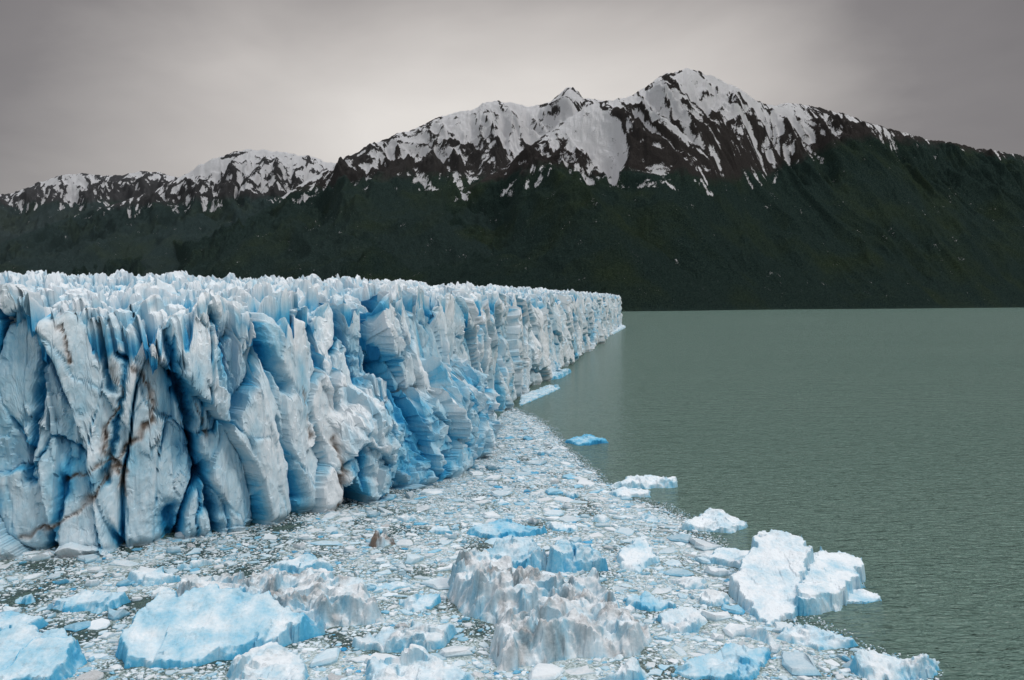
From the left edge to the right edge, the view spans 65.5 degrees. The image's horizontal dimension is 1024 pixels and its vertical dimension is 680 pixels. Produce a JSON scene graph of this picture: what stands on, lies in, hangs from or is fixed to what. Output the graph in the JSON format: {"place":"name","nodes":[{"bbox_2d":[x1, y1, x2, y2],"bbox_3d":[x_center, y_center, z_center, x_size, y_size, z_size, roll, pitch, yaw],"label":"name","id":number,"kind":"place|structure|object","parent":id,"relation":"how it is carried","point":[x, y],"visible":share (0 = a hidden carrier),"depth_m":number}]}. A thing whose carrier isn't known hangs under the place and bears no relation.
{"place":"outdoors","nodes":[
{"label":"outdoors","id":0,"kind":"place"},
{"bbox_2d":[0,171,177,242],"bbox_3d":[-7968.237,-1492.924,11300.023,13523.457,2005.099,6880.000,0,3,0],"label":"snowy mountain","id":1,"kind":"structure","parent":0,"point":[35,206],"depth_m":11406.71},
{"bbox_2d":[0,149,335,276],"bbox_3d":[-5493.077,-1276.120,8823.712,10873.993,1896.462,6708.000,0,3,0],"label":"snowy mountain","id":2,"kind":"structure","parent":0,"point":[200,201],"depth_m":8479.12},
{"bbox_2d":[0,269,622,558],"bbox_3d":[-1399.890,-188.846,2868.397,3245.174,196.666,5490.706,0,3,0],"label":"glacier","id":3,"kind":"object","parent":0,"point":[139,410],"visible":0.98,"depth_m":176.95},
{"bbox_2d":[44,87,603,280],"bbox_3d":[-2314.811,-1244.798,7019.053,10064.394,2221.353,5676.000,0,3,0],"label":"snowy mountain","id":4,"kind":"structure","parent":0,"point":[388,194],"depth_m":6440.57},
{"bbox_2d":[0,308,1023,679],"bbox_3d":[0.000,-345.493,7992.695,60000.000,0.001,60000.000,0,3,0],"label":"lake water","id":5,"kind":"structure","parent":0,"point":[886,446],"depth_m":282.94},
{"bbox_2d":[0,610,48,630],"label":"iceberg","id":6,"kind":"object","parent":5,"relation":"on","point":[8,618],"visible":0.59,"depth_m":121.76},
{"bbox_2d":[15,593,35,604],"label":"iceberg","id":7,"kind":"object","parent":5,"relation":"on","point":[27,599],"visible":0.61,"depth_m":131.90},
{"bbox_2d":[0,621,86,679],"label":"iceberg","id":8,"kind":"object","parent":5,"relation":"on","point":[28,651],"visible":0.97,"depth_m":107.62},
{"bbox_2d":[46,589,130,613],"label":"iceberg","id":9,"kind":"object","parent":5,"relation":"on","point":[97,601],"visible":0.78,"depth_m":129.44},
{"bbox_2d":[127,566,180,585],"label":"iceberg","id":10,"kind":"object","parent":5,"relation":"on","point":[158,576],"visible":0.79,"depth_m":141.17},
{"bbox_2d":[177,559,211,569],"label":"iceberg","id":11,"kind":"object","parent":5,"relation":"on","point":[197,563],"visible":0.51,"depth_m":149.48},
{"bbox_2d":[115,583,325,668],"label":"iceberg","id":12,"kind":"object","parent":5,"relation":"on","point":[194,626],"visible":0.9,"depth_m":115.11},
{"bbox_2d":[226,641,309,679],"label":"iceberg","id":13,"kind":"object","parent":5,"relation":"on","point":[271,660],"visible":0.98,"depth_m":106.38},
{"bbox_2d":[176,567,385,628],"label":"iceberg","id":14,"kind":"object","parent":5,"relation":"on","point":[329,598],"visible":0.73,"depth_m":127.58},
{"bbox_2d":[268,553,333,573],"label":"iceberg","id":15,"kind":"object","parent":5,"relation":"on","point":[299,564],"visible":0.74,"depth_m":147.43},
{"bbox_2d":[369,529,394,547],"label":"iceberg","id":16,"kind":"object","parent":5,"relation":"on","point":[377,540],"visible":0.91,"depth_m":162.43},
{"bbox_2d":[376,582,413,590],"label":"iceberg","id":17,"kind":"object","parent":5,"relation":"on","point":[391,586],"visible":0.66,"depth_m":139.00},
{"bbox_2d":[352,620,458,652],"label":"iceberg","id":18,"kind":"object","parent":5,"relation":"on","point":[429,637],"visible":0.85,"depth_m":115.06},
{"bbox_2d":[397,513,416,522],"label":"iceberg","id":19,"kind":"object","parent":5,"relation":"on","point":[406,517],"visible":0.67,"depth_m":180.79},
{"bbox_2d":[365,644,474,679],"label":"iceberg","id":20,"kind":"object","parent":5,"relation":"on","point":[415,662],"visible":0.99,"depth_m":105.63},
{"bbox_2d":[399,593,440,611],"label":"iceberg","id":21,"kind":"object","parent":5,"relation":"on","point":[415,602],"visible":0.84,"depth_m":130.43},
{"bbox_2d":[428,525,452,533],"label":"iceberg","id":22,"kind":"object","parent":5,"relation":"on","point":[437,529],"visible":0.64,"depth_m":171.48},
{"bbox_2d":[0,407,942,679],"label":"brash ice","id":23,"kind":"structure","parent":5,"relation":"on","point":[798,663],"depth_m":152.41},
{"bbox_2d":[496,497,510,505],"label":"iceberg","id":24,"kind":"object","parent":5,"relation":"on","point":[501,502],"visible":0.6,"depth_m":196.21},
{"bbox_2d":[466,518,546,538],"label":"iceberg","id":25,"kind":"object","parent":5,"relation":"on","point":[501,528],"visible":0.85,"depth_m":169.97},
{"bbox_2d":[519,384,559,404],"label":"iceberg","id":26,"kind":"object","parent":5,"relation":"on","point":[532,395],"visible":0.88,"depth_m":424.44},
{"bbox_2d":[484,535,608,572],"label":"iceberg","id":27,"kind":"object","parent":5,"relation":"on","point":[565,555],"visible":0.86,"depth_m":148.78},
{"bbox_2d":[447,547,651,670],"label":"iceberg","id":28,"kind":"object","parent":5,"relation":"on","point":[533,615],"visible":0.97,"depth_m":119.22},
{"bbox_2d":[551,368,570,379],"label":"iceberg","id":29,"kind":"object","parent":5,"relation":"on","point":[562,373],"visible":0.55,"depth_m":524.15},
{"bbox_2d":[546,522,577,532],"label":"iceberg","id":30,"kind":"object","parent":5,"relation":"on","point":[556,526],"visible":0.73,"depth_m":173.98},
{"bbox_2d":[562,492,578,498],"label":"iceberg","id":31,"kind":"object","parent":5,"relation":"on","point":[573,495],"visible":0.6,"depth_m":202.23},
{"bbox_2d":[565,433,607,445],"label":"iceberg","id":32,"kind":"object","parent":5,"relation":"on","point":[587,439],"visible":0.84,"depth_m":278.90},
{"bbox_2d":[592,514,609,522],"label":"iceberg","id":33,"kind":"object","parent":5,"relation":"on","point":[601,518],"visible":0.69,"depth_m":180.45},
{"bbox_2d":[607,325,625,336],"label":"iceberg","id":34,"kind":"object","parent":5,"relation":"on","point":[620,327],"visible":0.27,"depth_m":1334.87},
{"bbox_2d":[605,656,648,679],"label":"iceberg","id":35,"kind":"object","parent":5,"relation":"on","point":[630,669],"visible":0.95,"depth_m":104.50},
{"bbox_2d":[616,536,659,573],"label":"iceberg","id":36,"kind":"object","parent":5,"relation":"on","point":[638,555],"visible":0.84,"depth_m":152.09},
{"bbox_2d":[608,475,677,497],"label":"iceberg","id":37,"kind":"object","parent":5,"relation":"on","point":[632,486],"visible":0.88,"depth_m":212.69},
{"bbox_2d":[640,511,659,522],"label":"iceberg","id":38,"kind":"object","parent":5,"relation":"on","point":[648,517],"visible":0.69,"depth_m":181.79},
{"bbox_2d":[625,591,676,611],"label":"iceberg","id":39,"kind":"object","parent":5,"relation":"on","point":[647,601],"visible":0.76,"depth_m":129.82},
{"bbox_2d":[657,606,707,632],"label":"iceberg","id":40,"kind":"object","parent":5,"relation":"on","point":[680,619],"visible":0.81,"depth_m":123.41},
{"bbox_2d":[671,576,707,589],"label":"iceberg","id":41,"kind":"object","parent":5,"relation":"on","point":[689,582],"visible":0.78,"depth_m":139.51},
{"bbox_2d":[681,508,747,532],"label":"iceberg","id":42,"kind":"object","parent":5,"relation":"on","point":[714,520],"visible":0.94,"depth_m":175.24},
{"bbox_2d":[699,589,735,606],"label":"iceberg","id":43,"kind":"object","parent":5,"relation":"on","point":[712,598],"visible":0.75,"depth_m":131.58},
{"bbox_2d":[674,643,770,679],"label":"iceberg","id":44,"kind":"object","parent":5,"relation":"on","point":[730,661],"visible":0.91,"depth_m":107.95},
{"bbox_2d":[745,627,775,644],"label":"iceberg","id":45,"kind":"object","parent":5,"relation":"on","point":[760,634],"visible":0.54,"depth_m":117.43},
{"bbox_2d":[707,529,881,625],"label":"iceberg","id":46,"kind":"object","parent":5,"relation":"on","point":[779,575],"visible":0.98,"depth_m":134.99},
{"bbox_2d":[776,624,858,650],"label":"iceberg","id":47,"kind":"object","parent":5,"relation":"on","point":[814,637],"visible":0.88,"depth_m":116.34},
{"bbox_2d":[842,648,939,679],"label":"iceberg","id":48,"kind":"object","parent":5,"relation":"on","point":[873,664],"visible":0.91,"depth_m":106.20},
{"bbox_2d":[0,0,1023,193],"label":"sky","id":49,"kind":"structure","parent":0,"point":[94,87]},
{"bbox_2d":[204,68,1023,310],"bbox_3d":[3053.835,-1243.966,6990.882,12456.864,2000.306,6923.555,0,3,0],"label":"snowy mountain","id":50,"kind":"structure","parent":0,"point":[687,189],"depth_m":5674.05}
]}

